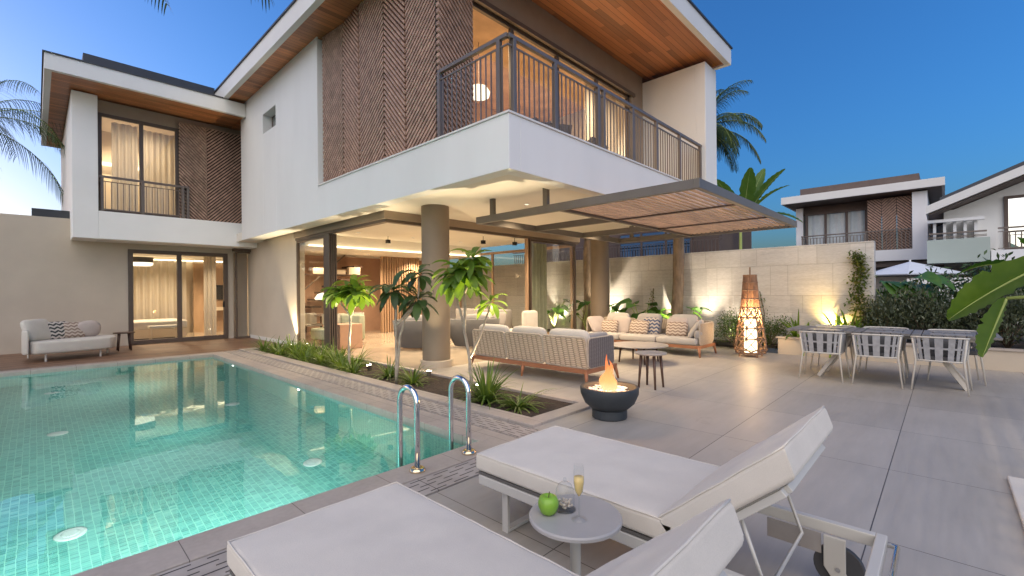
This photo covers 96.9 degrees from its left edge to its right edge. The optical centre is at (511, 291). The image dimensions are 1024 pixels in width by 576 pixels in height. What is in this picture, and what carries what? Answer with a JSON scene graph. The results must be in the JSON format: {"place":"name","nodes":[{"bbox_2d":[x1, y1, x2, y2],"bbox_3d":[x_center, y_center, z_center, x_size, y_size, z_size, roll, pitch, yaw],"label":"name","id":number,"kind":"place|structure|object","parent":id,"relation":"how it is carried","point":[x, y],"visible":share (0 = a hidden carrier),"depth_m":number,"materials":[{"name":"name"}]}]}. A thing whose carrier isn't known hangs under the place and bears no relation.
{"place":"outdoors","nodes":[
{"label":"outdoors","id":0,"kind":"place"},
{"bbox_2d":[0,338,280,370],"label":"wood deck","id":1,"kind":"structure","parent":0,"point":[18,361],"depth_m":10.90,"materials":[{"name":"wood"}]},
{"bbox_2d":[21,330,115,361],"bbox_3d":[-10.038,1.126,10.350,1.330,0.740,1.540,-1,0,44],"label":"daybed","id":2,"kind":"object","parent":1,"relation":"on","point":[64,345],"visible":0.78,"depth_m":9.85,"materials":[{"name":"fabric"}]},
{"bbox_2d":[20,319,50,341],"bbox_3d":[-10.291,0.839,9.849,0.200,0.500,0.620,-21,2,-6],"label":"throw cushion","id":3,"kind":"object","parent":2,"relation":"on","point":[38,329],"visible":0.94,"depth_m":9.75,"materials":[{"name":"fabric"}]},
{"bbox_2d":[48,321,66,338],"bbox_3d":[-10.208,0.878,10.226,0.150,0.420,0.460,-19,-4,13],"label":"throw cushion","id":4,"kind":"object","parent":2,"relation":"on","point":[57,331],"visible":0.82,"depth_m":10.14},
{"bbox_2d":[63,322,84,337],"bbox_3d":[-10.079,0.887,10.434,0.140,0.380,0.400,-21,-10,27],"label":"throw cushion","id":5,"kind":"object","parent":2,"relation":"on","point":[72,330],"visible":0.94,"depth_m":10.38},
{"bbox_2d":[78,320,100,336],"bbox_3d":[-9.936,0.875,10.657,0.200,0.400,0.440,18,12,37],"label":"round cushion","id":6,"kind":"object","parent":2,"relation":"on","point":[88,328],"visible":0.9,"depth_m":10.61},
{"bbox_2d":[0,357,465,575],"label":"pool water","id":7,"kind":"structure","parent":0,"point":[99,466],"depth_m":4.17,"materials":[{"name":"liquid"}]},
{"bbox_2d":[338,323,362,349],"bbox_3d":[-4.215,1.127,11.550,0.550,0.614,0.600,-1,0,44],"label":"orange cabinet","id":8,"kind":"object","parent":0,"point":[356,332],"visible":0.63,"depth_m":11.36,"materials":[{"name":"wood"}]},
{"bbox_2d":[224,350,538,437],"bbox_3d":[-3.258,1.480,7.715,10.180,0.103,0.300,-1,0,44],"label":"stone ledge","id":9,"kind":"object","parent":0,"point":[503,427],"visible":0.43,"depth_m":5.94,"materials":[{"name":"stone"}]},
{"bbox_2d":[0,0,1023,267],"label":"sky","id":10,"kind":"structure","parent":0,"point":[842,91],"materials":[{"name":"blue"}]},
{"bbox_2d":[513,230,751,263],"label":"neighbour house","id":11,"kind":"structure","parent":0,"point":[720,242],"depth_m":19.10,"materials":[{"name":"grey glass"}]},
{"bbox_2d":[618,230,692,256],"bbox_3d":[5.952,-1.857,19.102,3.300,1.400,0.070,-1,0,44],"label":"window","id":12,"kind":"structure","parent":11,"relation":"in","point":[637,249],"depth_m":19.25,"materials":[{"name":"blue glass"}]},
{"bbox_2d":[425,339,1023,575],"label":"terrace","id":13,"kind":"structure","parent":0,"point":[921,471],"depth_m":4.14,"materials":[{"name":"tile"}]},
{"bbox_2d":[0,351,517,575],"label":"pool coping","id":14,"kind":"object","parent":13,"relation":"on","point":[165,557],"visible":0.51,"depth_m":3.49,"materials":[{"name":"stone"}]},
{"bbox_2d":[397,384,425,473],"bbox_3d":[-0.810,1.449,3.615,0.324,1.417,0.124,-1,0,44],"label":"pool handrail","id":15,"kind":"object","parent":14,"relation":"on","point":[417,468],"visible":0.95,"depth_m":3.56,"materials":[{"name":"metal"}]},
{"bbox_2d":[448,375,475,455],"bbox_3d":[-0.445,1.446,3.999,0.324,1.417,0.124,-1,0,44],"label":"pool handrail","id":16,"kind":"object","parent":14,"relation":"on","point":[468,450],"visible":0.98,"depth_m":3.94,"materials":[{"name":"metal"}]},
{"bbox_2d":[154,458,479,575],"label":"slotted drain","id":17,"kind":"object","parent":13,"relation":"in","point":[215,564],"depth_m":3.22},
{"bbox_2d":[0,0,732,369],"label":"villa","id":18,"kind":"object","parent":13,"relation":"on","point":[282,160],"visible":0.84,"depth_m":10.93,"materials":[{"name":"white paint"}]},
{"bbox_2d":[98,112,178,217],"bbox_3d":[-10.128,-3.353,12.368,0.070,2.580,1.730,-1,0,44],"label":"wing window","id":19,"kind":"structure","parent":18,"relation":"in","point":[141,153],"depth_m":12.35,"materials":[{"name":"glass"}]},
{"bbox_2d":[133,257,153,265],"bbox_3d":[-11.420,-0.920,13.974,0.620,0.260,0.620,-1,0,44],"label":"drum ceiling lamp","id":20,"kind":"object","parent":18,"relation":"attached to","point":[142,261],"visible":0.74,"depth_m":13.79,"materials":[{"name":"brown metal"}]},
{"bbox_2d":[134,318,186,338],"bbox_3d":[-11.939,1.200,14.625,1.720,0.530,2.140,-1,0,44],"label":"bed","id":21,"kind":"object","parent":18,"relation":"on","point":[141,330],"visible":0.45,"depth_m":14.29,"materials":[{"name":"fabric"}]},
{"bbox_2d":[128,249,227,344],"bbox_3d":[-9.842,0.144,13.503,0.120,2.660,2.420,-1,0,44],"label":"sliding door","id":22,"kind":"structure","parent":18,"relation":"in","point":[178,254],"depth_m":13.42,"materials":[{"name":"brown metal"}]},
{"bbox_2d":[235,251,249,338],"bbox_3d":[-8.555,0.107,14.507,0.070,2.750,0.490,-1,0,44],"label":"corner door","id":23,"kind":"structure","parent":18,"relation":"in","point":[236,282],"depth_m":14.33,"materials":[{"name":"brown metal"}]},
{"bbox_2d":[296,235,324,348],"bbox_3d":[-5.076,0.039,11.490,1.700,2.780,0.070,-1,0,44],"label":"fixed window","id":24,"kind":"structure","parent":18,"relation":"in","point":[298,242],"depth_m":12.02,"materials":[{"name":"brown metal"}]},
{"bbox_2d":[305,313,321,338],"bbox_3d":[-5.946,1.053,13.612,0.560,0.802,0.560,-1,0,-26],"label":"indoor chair","id":25,"kind":"object","parent":18,"relation":"on","point":[310,319],"visible":0.75,"depth_m":13.36,"materials":[{"name":"fabric"}]},
{"bbox_2d":[324,234,337,350],"bbox_3d":[-4.304,0.031,10.786,0.330,2.780,0.165,-1,0,44],"label":"stacked door","id":26,"kind":"structure","parent":18,"relation":"in","point":[330,240],"depth_m":10.71,"materials":[{"name":"brown metal"}]},
{"bbox_2d":[305,254,362,307],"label":"staircase","id":27,"kind":"structure","parent":18,"relation":"on","point":[311,283],"depth_m":14.90,"materials":[{"name":"brown wood"}]},
{"bbox_2d":[305,267,363,275],"bbox_3d":[-5.662,-0.641,14.362,0.200,0.290,2.200,-1,0,44],"label":"display shelf","id":28,"kind":"object","parent":18,"relation":"attached to","point":[350,271],"visible":0.61,"depth_m":14.51,"materials":[{"name":"brown wood"}]},
{"bbox_2d":[311,313,364,339],"bbox_3d":[-4.881,0.987,12.701,1.400,0.680,0.950,-1,0,44],"label":"chair","id":29,"kind":"object","parent":18,"relation":"on","point":[317,333],"visible":0.38,"depth_m":12.54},
{"bbox_2d":[393,315,421,347],"bbox_3d":[-2.279,0.971,11.318,1.371,0.803,1.001,-1,0,-6],"label":"tub armchair","id":30,"kind":"object","parent":18,"relation":"on","point":[411,337],"visible":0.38,"depth_m":10.89,"materials":[{"name":"fabric"}]},
{"bbox_2d":[450,314,499,345],"bbox_3d":[-0.969,0.959,11.599,1.371,0.803,1.001,-1,0,-16],"label":"tub armchair","id":31,"kind":"object","parent":18,"relation":"on","point":[456,331],"visible":0.54,"depth_m":11.20,"materials":[{"name":"fabric"}]},
{"bbox_2d":[473,42,489,100],"bbox_3d":[-0.693,-4.619,9.469,0.460,1.150,0.460,-1,0,44],"label":"pendant lamp","id":32,"kind":"object","parent":18,"relation":"hanging from","point":[483,92],"visible":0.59,"depth_m":9.35,"materials":[{"name":"glass"}]},
{"bbox_2d":[456,308,511,328],"bbox_3d":[-1.261,0.912,14.328,2.400,0.700,1.200,-1,0,44],"label":"indoor sofa","id":33,"kind":"object","parent":18,"relation":"on","point":[508,312],"visible":0.22,"depth_m":14.37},
{"bbox_2d":[459,245,573,333],"bbox_3d":[-0.720,-0.003,16.152,7.080,2.780,0.070,-1,0,44],"label":"side window","id":34,"kind":"structure","parent":18,"relation":"in","point":[563,246],"depth_m":14.08,"materials":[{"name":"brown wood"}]},
{"bbox_2d":[510,310,537,331],"bbox_3d":[0.222,0.878,11.534,0.700,0.800,0.600,-1,0,44],"label":"armchair","id":35,"kind":"object","parent":18,"relation":"on","point":[529,317],"visible":0.3,"depth_m":11.28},
{"bbox_2d":[525,238,528,310],"bbox_3d":[0.398,-0.014,12.069,0.083,2.780,0.250,-1,0,8],"label":"stacked door","id":36,"kind":"structure","parent":18,"relation":"in","point":[526,239],"depth_m":11.97,"materials":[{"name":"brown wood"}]},
{"bbox_2d":[472,1,628,157],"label":"balcony window","id":37,"kind":"structure","parent":18,"relation":"in","point":[511,28],"depth_m":9.10,"materials":[{"name":"brown metal"}]},
{"bbox_2d":[528,239,576,328],"bbox_3d":[1.191,-0.021,12.924,0.070,2.780,2.080,-1,0,44],"label":"fixed window","id":38,"kind":"structure","parent":18,"relation":"in","point":[530,241],"depth_m":12.97,"materials":[{"name":"brown metal"}]},
{"bbox_2d":[476,178,796,242],"bbox_3d":[2.506,-1.444,8.599,3.990,0.400,4.970,-1,0,44],"label":"pergola","id":39,"kind":"object","parent":18,"relation":"hanging from","point":[650,208],"visible":1,"depth_m":7.59,"materials":[{"name":"wood"}]},
{"bbox_2d":[239,344,590,430],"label":"planter curb","id":40,"kind":"structure","parent":13,"relation":"on","point":[576,406],"depth_m":5.96,"materials":[{"name":"stone"}]},
{"bbox_2d":[267,349,572,416],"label":"planter soil","id":41,"kind":"structure","parent":40,"relation":"in","point":[440,386],"depth_m":6.59,"materials":[{"name":"soil"}]},
{"bbox_2d":[282,339,325,362],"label":"strap leaf plant","id":42,"kind":"object","parent":41,"relation":"on","point":[305,357],"visible":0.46,"depth_m":9.49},
{"bbox_2d":[298,341,339,365],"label":"strap leaf plant","id":43,"kind":"object","parent":41,"relation":"on","point":[321,357],"visible":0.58,"depth_m":9.19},
{"bbox_2d":[318,345,362,368],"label":"strap leaf plant","id":44,"kind":"object","parent":41,"relation":"on","point":[331,356],"visible":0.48,"depth_m":8.94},
{"bbox_2d":[318,348,364,370],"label":"strap leaf plant","id":45,"kind":"object","parent":41,"relation":"on","point":[341,363],"visible":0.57,"depth_m":8.49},
{"bbox_2d":[320,274,376,367],"bbox_3d":[-2.996,0.555,8.384,0.998,1.793,0.992,-1,0,-17],"label":"plumeria tree","id":46,"kind":"object","parent":41,"relation":"on","point":[353,294],"visible":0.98,"depth_m":8.26,"materials":[{"name":"green plant"}]},
{"bbox_2d":[328,351,373,374],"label":"strap leaf plant","id":47,"kind":"object","parent":41,"relation":"on","point":[353,369],"visible":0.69,"depth_m":8.04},
{"bbox_2d":[364,357,409,380],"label":"strap leaf plant","id":48,"kind":"object","parent":41,"relation":"on","point":[387,373],"visible":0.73,"depth_m":7.69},
{"bbox_2d":[368,264,438,383],"bbox_3d":[-1.702,0.501,7.084,1.122,1.874,0.762,-1,0,0],"label":"plumeria tree","id":49,"kind":"object","parent":41,"relation":"on","point":[414,309],"visible":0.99,"depth_m":7.09,"materials":[{"name":"green plant"}]},
{"bbox_2d":[387,361,437,387],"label":"strap leaf plant","id":50,"kind":"object","parent":41,"relation":"on","point":[414,379],"visible":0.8,"depth_m":7.13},
{"bbox_2d":[430,246,507,392],"bbox_3d":[-0.587,0.388,6.378,1.102,2.078,0.869,-1,0,-10],"label":"plumeria tree","id":51,"kind":"object","parent":41,"relation":"on","point":[461,277],"visible":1,"depth_m":6.30,"materials":[{"name":"green plant"}]},
{"bbox_2d":[443,357,523,408],"bbox_3d":[-0.332,1.220,5.875,1.108,0.734,1.212,-1,0,44],"label":"strap leaf plant","id":52,"kind":"object","parent":41,"relation":"on","point":[487,392],"visible":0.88,"depth_m":5.81,"materials":[{"name":"plant"}]},
{"bbox_2d":[485,384,555,413],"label":"strap leaf plant","id":53,"kind":"object","parent":41,"relation":"on","point":[519,405],"visible":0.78,"depth_m":5.57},
{"bbox_2d":[227,481,743,575],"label":"sun lounger","id":54,"kind":"object","parent":13,"relation":"on","point":[396,528],"visible":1,"depth_m":1.68,"materials":[{"name":"fabric"}]},
{"bbox_2d":[471,329,618,381],"bbox_3d":[0.462,1.039,7.841,2.602,0.721,0.921,-1,0,44],"label":"outdoor sofa","id":55,"kind":"object","parent":13,"relation":"on","point":[575,354],"visible":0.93,"depth_m":7.22,"materials":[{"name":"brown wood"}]},
{"bbox_2d":[479,324,509,332],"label":"back cushion","id":56,"kind":"object","parent":55,"relation":"on","point":[503,328],"visible":0.27,"depth_m":8.11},
{"bbox_2d":[512,326,546,335],"bbox_3d":[0.308,0.812,7.682,0.760,0.460,0.200,-1,14,44],"label":"back cushion","id":57,"kind":"object","parent":55,"relation":"on","point":[531,329],"visible":0.32,"depth_m":7.55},
{"bbox_2d":[549,328,589,339],"bbox_3d":[0.909,0.806,7.109,0.760,0.460,0.200,-1,14,44],"label":"back cushion","id":58,"kind":"object","parent":55,"relation":"on","point":[572,332],"visible":0.34,"depth_m":6.98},
{"bbox_2d":[529,494,621,575],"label":"side table","id":59,"kind":"object","parent":13,"relation":"on","point":[602,521],"visible":0.9,"depth_m":1.83,"materials":[{"name":"paint"}]},
{"bbox_2d":[538,492,558,515],"bbox_3d":[0.150,0.872,1.874,0.086,0.092,0.086,-1,0,44],"label":"apple","id":60,"kind":"object","parent":59,"relation":"on","point":[548,504],"visible":1,"depth_m":1.84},
{"bbox_2d":[572,466,586,518],"bbox_3d":[0.269,0.806,1.826,0.062,0.222,0.062,-1,0,44],"label":"champagne flute","id":61,"kind":"object","parent":59,"relation":"on","point":[578,480],"visible":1,"depth_m":1.81,"materials":[{"name":"clear glass"}]},
{"bbox_2d":[581,239,590,330],"bbox_3d":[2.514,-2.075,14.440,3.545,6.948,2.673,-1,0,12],"label":"column","id":62,"kind":"structure","parent":13,"relation":"on","point":[586,273],"depth_m":13.95,"materials":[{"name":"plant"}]},
{"bbox_2d":[580,354,638,421],"bbox_3d":[1.076,1.042,5.020,0.640,0.695,0.640,-1,0,44],"label":"fire bowl","id":63,"kind":"object","parent":13,"relation":"on","point":[608,397],"visible":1,"depth_m":4.85,"materials":[{"name":"grey concrete"}]},
{"bbox_2d":[614,341,668,364],"bbox_3d":[2.482,1.207,8.902,1.120,0.342,1.120,-1,0,44],"label":"coffee table","id":64,"kind":"object","parent":13,"relation":"on","point":[633,345],"visible":0.81,"depth_m":8.85,"materials":[{"name":"grey stone"}]},
{"bbox_2d":[613,298,669,318],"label":"elephant ear plant","id":65,"kind":"object","parent":13,"relation":"on","point":[628,302],"visible":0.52,"depth_m":12.42,"materials":[{"name":"green plant"}]},
{"bbox_2d":[635,350,666,389],"bbox_3d":[2.001,1.129,6.542,0.450,0.506,0.450,-1,0,44],"label":"side table","id":66,"kind":"object","parent":13,"relation":"on","point":[648,353],"visible":0.99,"depth_m":6.52,"materials":[{"name":"grey stone"}]},
{"bbox_2d":[586,317,716,357],"bbox_3d":[3.134,1.013,10.640,2.892,0.721,0.941,-1,0,44],"label":"outdoor sofa","id":67,"kind":"object","parent":13,"relation":"on","point":[706,337],"visible":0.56,"depth_m":9.87,"materials":[{"name":"fabric"}]},
{"bbox_2d":[587,316,603,331],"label":"throw cushion","id":68,"kind":"object","parent":67,"relation":"on","point":[595,323],"visible":0.79,"depth_m":11.28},
{"bbox_2d":[602,320,618,331],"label":"throw cushion","id":69,"kind":"object","parent":67,"relation":"on","point":[609,325],"visible":0.99,"depth_m":11.12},
{"bbox_2d":[614,316,630,332],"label":"throw cushion","id":70,"kind":"object","parent":67,"relation":"on","point":[624,324],"visible":0.76,"depth_m":11.01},
{"bbox_2d":[629,320,648,333],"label":"throw cushion","id":71,"kind":"object","parent":67,"relation":"on","point":[639,326],"visible":0.98,"depth_m":10.61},
{"bbox_2d":[643,317,659,333],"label":"throw cushion","id":72,"kind":"object","parent":67,"relation":"on","point":[654,325],"visible":0.77,"depth_m":10.47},
{"bbox_2d":[666,322,687,335],"bbox_3d":[3.652,0.835,10.062,0.480,0.340,0.130,-1,-20,44],"label":"throw cushion","id":73,"kind":"object","parent":67,"relation":"on","point":[676,328],"visible":0.99,"depth_m":10.00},
{"bbox_2d":[672,314,697,335],"bbox_3d":[3.834,0.763,10.137,0.620,0.520,0.180,-1,-14,44],"label":"back cushion","id":74,"kind":"object","parent":67,"relation":"on","point":[692,320],"visible":0.4,"depth_m":9.98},
{"bbox_2d":[450,241,875,348],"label":"garden wall","id":75,"kind":"structure","parent":13,"relation":"on","point":[808,282],"depth_m":11.46,"materials":[{"name":"stone"}]},
{"bbox_2d":[843,249,877,327],"bbox_3d":[7.264,0.197,9.483,0.671,2.177,0.177,-1,0,44],"label":"climbing plant","id":76,"kind":"object","parent":75,"relation":"attached to","point":[858,261],"visible":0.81,"depth_m":9.49,"materials":[{"name":"green plant"}]},
{"bbox_2d":[476,405,900,575],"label":"sun lounger","id":77,"kind":"object","parent":13,"relation":"on","point":[648,494],"visible":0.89,"depth_m":2.16,"materials":[{"name":"fabric"}]},
{"bbox_2d":[671,80,765,316],"bbox_3d":[5.732,-2.243,12.850,2.417,7.186,2.856,-1,0,20],"label":"palm tree","id":78,"kind":"object","parent":13,"relation":"on","point":[725,135],"visible":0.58,"depth_m":11.95,"materials":[{"name":"green plant"}]},
{"bbox_2d":[734,267,767,357],"bbox_3d":[4.978,0.422,9.486,0.635,1.860,0.635,-1,0,44],"label":"wicker lantern","id":79,"kind":"object","parent":13,"relation":"on","point":[750,291],"visible":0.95,"depth_m":9.36,"materials":[{"name":"wicker"}]},
{"bbox_2d":[744,319,756,352],"bbox_3d":[4.983,0.922,9.486,0.236,0.680,0.236,-1,0,44],"label":"pillar candle","id":80,"kind":"object","parent":79,"relation":"on","point":[754,334],"visible":0.62,"depth_m":9.38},
{"bbox_2d":[798,331,850,382],"bbox_3d":[4.866,0.981,7.101,0.629,0.748,0.546,-1,0,44],"label":"dining chair","id":81,"kind":"object","parent":13,"relation":"on","point":[818,342],"visible":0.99,"depth_m":6.94,"materials":[{"name":"white paint"}]},
{"bbox_2d":[810,325,856,368],"bbox_3d":[5.629,0.974,7.931,0.629,0.748,0.546,-1,0,44],"label":"dining chair","id":82,"kind":"object","parent":13,"relation":"on","point":[850,346],"visible":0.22,"depth_m":7.94,"materials":[{"name":"white paint"}]},
{"bbox_2d":[851,333,905,388],"bbox_3d":[5.344,0.976,6.646,0.629,0.748,0.546,-1,0,41],"label":"dining chair","id":83,"kind":"object","parent":13,"relation":"on","point":[877,346],"visible":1,"depth_m":6.47,"materials":[{"name":"white paint"}]},
{"bbox_2d":[858,326,908,377],"bbox_3d":[6.122,0.969,7.462,0.546,0.748,0.629,-1,0,-44],"label":"dining chair","id":84,"kind":"object","parent":13,"relation":"on","point":[905,355],"visible":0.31,"depth_m":7.43,"materials":[{"name":"white paint"}]},
{"bbox_2d":[786,325,1002,390],"bbox_3d":[5.708,0.984,6.967,2.428,0.768,0.950,-1,0,44],"label":"dining table","id":85,"kind":"object","parent":13,"relation":"on","point":[957,375],"visible":0.56,"depth_m":6.75,"materials":[{"name":"paint"}]},
{"bbox_2d":[776,336,1023,372],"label":"planter wall","id":86,"kind":"structure","parent":13,"relation":"on","point":[1005,359],"depth_m":7.81,"materials":[{"name":"stone"}]},
{"bbox_2d":[910,336,972,396],"bbox_3d":[5.829,0.972,6.184,0.546,0.748,0.629,-1,0,-44],"label":"dining chair","id":87,"kind":"object","parent":13,"relation":"on","point":[939,349],"visible":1,"depth_m":6.02,"materials":[{"name":"white paint"}]},
{"bbox_2d":[927,329,986,385],"bbox_3d":[6.667,0.964,6.846,0.629,0.748,0.546,-1,0,41],"label":"dining chair","id":88,"kind":"object","parent":13,"relation":"on","point":[973,350],"visible":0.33,"depth_m":6.84,"materials":[{"name":"white paint"}]},
{"bbox_2d":[512,324,1023,348],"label":"garden soil","id":89,"kind":"structure","parent":0,"point":[1014,346],"depth_m":8.95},
{"bbox_2d":[547,299,569,328],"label":"elephant ear plant","id":90,"kind":"object","parent":89,"relation":"on","point":[558,309],"visible":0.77,"depth_m":14.70,"materials":[{"name":"green plant"}]},
{"bbox_2d":[568,300,590,329],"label":"elephant ear plant","id":91,"kind":"object","parent":89,"relation":"on","point":[581,305],"visible":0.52,"depth_m":13.81,"materials":[{"name":"green plant"}]},
{"bbox_2d":[713,307,780,347],"bbox_3d":[5.349,0.844,10.578,1.666,1.060,1.450,-1,0,44],"label":"shrub","id":92,"kind":"object","parent":89,"relation":"on","point":[731,327],"visible":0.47,"depth_m":10.60,"materials":[{"name":"green plant"}]},
{"bbox_2d":[757,309,794,343],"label":"shrub","id":93,"kind":"object","parent":89,"relation":"on","point":[777,329],"visible":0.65,"depth_m":10.38,"materials":[{"name":"green plant"}]},
{"bbox_2d":[772,310,814,355],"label":"rosette plant","id":94,"kind":"object","parent":89,"relation":"on","point":[794,333],"visible":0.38,"depth_m":9.82,"materials":[{"name":"green plant"}]},
{"bbox_2d":[847,291,928,329],"bbox_3d":[7.569,0.502,9.136,1.322,1.063,1.414,-1,0,44],"label":"shrub","id":95,"kind":"object","parent":89,"relation":"on","point":[878,310],"visible":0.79,"depth_m":9.00,"materials":[{"name":"green plant"}]},
{"bbox_2d":[870,277,959,341],"bbox_3d":[7.924,0.359,8.805,1.499,1.340,1.399,-1,0,44],"label":"shrub","id":96,"kind":"object","parent":89,"relation":"on","point":[917,309],"visible":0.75,"depth_m":8.70,"materials":[{"name":"green plant"}]},
{"bbox_2d":[876,271,954,302],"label":"elephant ear plant","id":97,"kind":"object","parent":89,"relation":"on","point":[934,278],"visible":0.51,"depth_m":9.07,"materials":[{"name":"green plant"}]},
{"bbox_2d":[886,262,986,329],"bbox_3d":[9.031,0.203,9.702,1.978,1.632,1.869,-1,0,-25],"label":"shrub","id":98,"kind":"object","parent":89,"relation":"on","point":[957,286],"visible":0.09,"depth_m":9.52,"materials":[{"name":"green plant"}]},
{"bbox_2d":[915,296,1011,347],"bbox_3d":[8.259,0.530,8.322,1.207,0.994,1.265,-1,0,0],"label":"shrub","id":99,"kind":"object","parent":89,"relation":"on","point":[946,323],"visible":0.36,"depth_m":8.25,"materials":[{"name":"green plant"}]},
{"bbox_2d":[926,161,1023,269],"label":"neighbour house","id":100,"kind":"structure","parent":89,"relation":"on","point":[996,200],"depth_m":15.55,"materials":[{"name":"paint"}]},
{"bbox_2d":[1004,194,1023,249],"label":"window","id":101,"kind":"structure","parent":100,"relation":"in","point":[1014,204],"depth_m":15.43,"materials":[{"name":"white glass"}]},
{"bbox_2d":[932,248,1023,335],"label":"shrub","id":102,"kind":"object","parent":89,"relation":"on","point":[984,268],"visible":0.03,"depth_m":9.37,"materials":[{"name":"green plant"}]},
{"bbox_2d":[946,256,1023,356],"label":"banana plant","id":103,"kind":"object","parent":89,"relation":"on","point":[982,289],"visible":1,"depth_m":4.84,"materials":[{"name":"green plant"}]},
{"bbox_2d":[946,284,1023,347],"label":"shrub","id":104,"kind":"object","parent":89,"relation":"on","point":[1011,316],"visible":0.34,"depth_m":7.76,"materials":[{"name":"green plant"}]},
{"bbox_2d":[954,237,1023,276],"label":"banana plant","id":105,"kind":"object","parent":89,"relation":"on","point":[986,263],"visible":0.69,"depth_m":8.82,"materials":[{"name":"green plant"}]},
{"bbox_2d":[767,348,777,352],"bbox_3d":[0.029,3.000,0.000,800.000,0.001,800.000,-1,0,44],"label":"ground","id":106,"kind":"structure","parent":0,"point":[771,350],"depth_m":22.15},
{"bbox_2d":[0,80,64,206],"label":"palm tree","id":107,"kind":"object","parent":106,"relation":"on","point":[26,123],"visible":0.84,"depth_m":13.38,"materials":[{"name":"green plant"}]},
{"bbox_2d":[717,168,802,248],"bbox_3d":[9.270,-0.928,17.994,3.898,7.979,1.322,-1,0,40],"label":"banana plant","id":108,"kind":"object","parent":106,"relation":"on","point":[753,188],"visible":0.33,"depth_m":17.78,"materials":[{"name":"green plant"}]},
{"bbox_2d":[781,173,990,295],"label":"neighbour house","id":109,"kind":"structure","parent":106,"relation":"on","point":[865,210],"depth_m":20.33,"materials":[{"name":"white paint"}]},
{"bbox_2d":[805,208,867,244],"bbox_3d":[15.873,-3.003,22.280,2.500,1.900,0.070,-1,0,44],"label":"window","id":110,"kind":"structure","parent":109,"relation":"in","point":[849,210],"depth_m":22.25,"materials":[{"name":"grey glass"}]},
{"bbox_2d":[876,260,963,278],"bbox_3d":[14.529,0.851,16.552,2.772,4.020,2.772,-1,0,-24],"label":"parasol","id":111,"kind":"object","parent":106,"relation":"on","point":[903,269],"visible":0.69,"depth_m":15.99,"materials":[{"name":"fabric"}]},
{"bbox_2d":[1007,476,1023,527],"bbox_3d":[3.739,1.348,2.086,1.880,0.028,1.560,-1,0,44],"label":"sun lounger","id":112,"kind":"object","parent":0,"point":[1016,484],"visible":1,"depth_m":3.02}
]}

